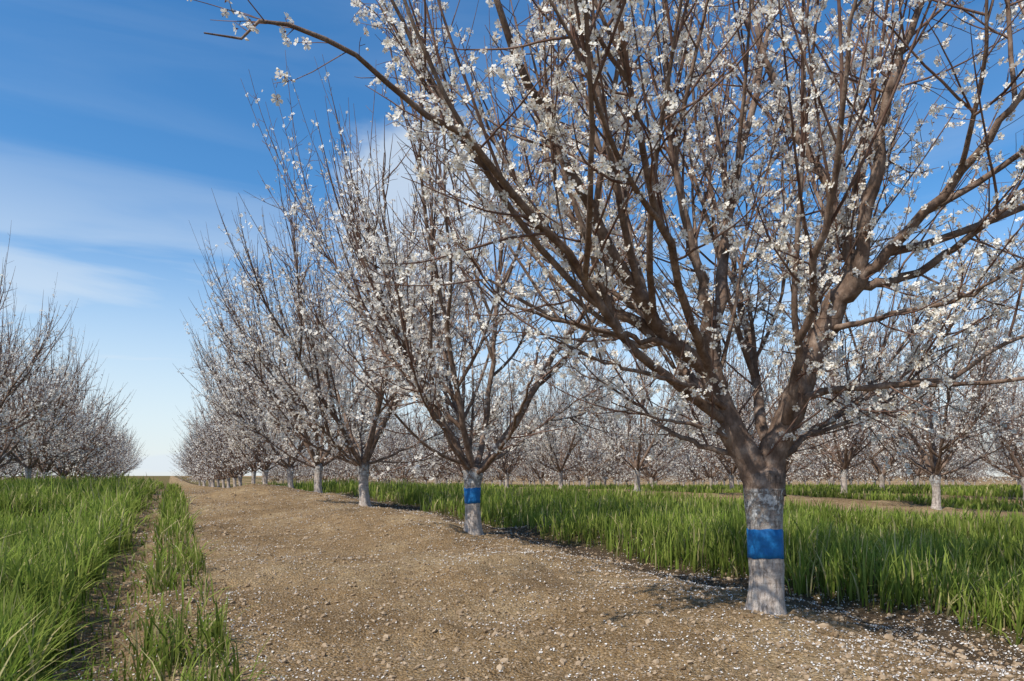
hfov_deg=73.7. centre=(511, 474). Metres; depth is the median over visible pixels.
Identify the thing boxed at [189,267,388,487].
almond tree
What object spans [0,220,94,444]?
almond tree
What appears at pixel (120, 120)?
sky
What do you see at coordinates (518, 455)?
almond tree
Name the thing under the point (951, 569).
grass
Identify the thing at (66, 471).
almond tree
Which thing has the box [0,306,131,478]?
almond tree
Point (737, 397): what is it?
almond tree
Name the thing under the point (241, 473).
almond tree
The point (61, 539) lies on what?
grass
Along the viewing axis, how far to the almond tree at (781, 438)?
4.66 m
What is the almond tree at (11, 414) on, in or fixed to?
on the ground at (526, 644)
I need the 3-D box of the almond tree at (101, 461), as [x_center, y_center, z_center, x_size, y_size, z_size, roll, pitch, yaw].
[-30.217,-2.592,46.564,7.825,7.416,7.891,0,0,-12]
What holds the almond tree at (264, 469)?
on the ground at (526, 644)
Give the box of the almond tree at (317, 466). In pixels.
[173,194,422,492]
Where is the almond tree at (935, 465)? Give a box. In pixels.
[817,235,1023,509]
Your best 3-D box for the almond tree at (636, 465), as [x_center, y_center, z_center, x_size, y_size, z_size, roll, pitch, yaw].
[4.545,-3.241,23.613,6.036,7.825,4.962,0,0,-16]
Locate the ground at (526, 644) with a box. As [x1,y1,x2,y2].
[0,476,1023,680]
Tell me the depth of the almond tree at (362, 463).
14.80 m
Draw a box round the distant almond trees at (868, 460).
[0,266,1023,500]
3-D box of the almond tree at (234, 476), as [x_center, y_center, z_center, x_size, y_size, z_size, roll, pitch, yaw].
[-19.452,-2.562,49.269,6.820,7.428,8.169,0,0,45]
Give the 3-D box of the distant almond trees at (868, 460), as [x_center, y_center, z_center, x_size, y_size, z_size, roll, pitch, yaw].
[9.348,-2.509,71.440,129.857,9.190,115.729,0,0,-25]
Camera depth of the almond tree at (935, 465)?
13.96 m
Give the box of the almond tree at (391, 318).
[239,0,711,535]
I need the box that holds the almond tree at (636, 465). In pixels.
[557,282,702,491]
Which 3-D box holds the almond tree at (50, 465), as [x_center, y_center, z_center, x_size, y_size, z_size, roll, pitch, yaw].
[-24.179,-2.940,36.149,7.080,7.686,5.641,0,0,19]
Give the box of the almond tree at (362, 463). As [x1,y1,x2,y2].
[180,86,534,506]
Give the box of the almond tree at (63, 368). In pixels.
[0,284,78,462]
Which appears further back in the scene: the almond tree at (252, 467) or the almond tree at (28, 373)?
the almond tree at (252, 467)
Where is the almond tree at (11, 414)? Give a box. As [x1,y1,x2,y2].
[0,270,102,468]
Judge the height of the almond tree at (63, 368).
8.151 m
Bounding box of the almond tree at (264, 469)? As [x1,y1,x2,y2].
[184,306,340,483]
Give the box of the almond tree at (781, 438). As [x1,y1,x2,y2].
[187,0,1023,615]
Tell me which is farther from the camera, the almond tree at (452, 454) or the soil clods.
the almond tree at (452, 454)
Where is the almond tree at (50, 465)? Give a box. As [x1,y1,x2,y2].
[0,352,135,479]
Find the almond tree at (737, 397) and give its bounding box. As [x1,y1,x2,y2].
[664,305,869,469]
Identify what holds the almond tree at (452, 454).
on the ground at (526, 644)
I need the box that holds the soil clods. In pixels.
[55,483,1023,680]
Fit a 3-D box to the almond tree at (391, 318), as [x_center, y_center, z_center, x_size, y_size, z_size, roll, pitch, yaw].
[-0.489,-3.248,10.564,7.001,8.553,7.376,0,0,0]
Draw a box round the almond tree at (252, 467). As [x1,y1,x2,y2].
[184,341,300,483]
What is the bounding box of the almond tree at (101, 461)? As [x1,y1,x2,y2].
[8,384,136,479]
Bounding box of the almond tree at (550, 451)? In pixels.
[501,355,631,487]
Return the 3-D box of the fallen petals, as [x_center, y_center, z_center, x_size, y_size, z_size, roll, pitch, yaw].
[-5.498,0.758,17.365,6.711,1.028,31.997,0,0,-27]
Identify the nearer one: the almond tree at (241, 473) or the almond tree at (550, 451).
the almond tree at (550, 451)
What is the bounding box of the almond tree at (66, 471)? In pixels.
[0,360,132,480]
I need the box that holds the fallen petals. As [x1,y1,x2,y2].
[76,485,1023,680]
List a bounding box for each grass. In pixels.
[0,466,289,680]
[242,477,1023,645]
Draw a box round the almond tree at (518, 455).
[467,376,549,485]
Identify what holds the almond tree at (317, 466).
on the ground at (526, 644)
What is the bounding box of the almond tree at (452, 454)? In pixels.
[408,388,515,482]
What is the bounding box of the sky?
[0,0,1023,476]
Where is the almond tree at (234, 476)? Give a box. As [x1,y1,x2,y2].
[173,387,282,486]
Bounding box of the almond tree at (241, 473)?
[179,393,276,485]

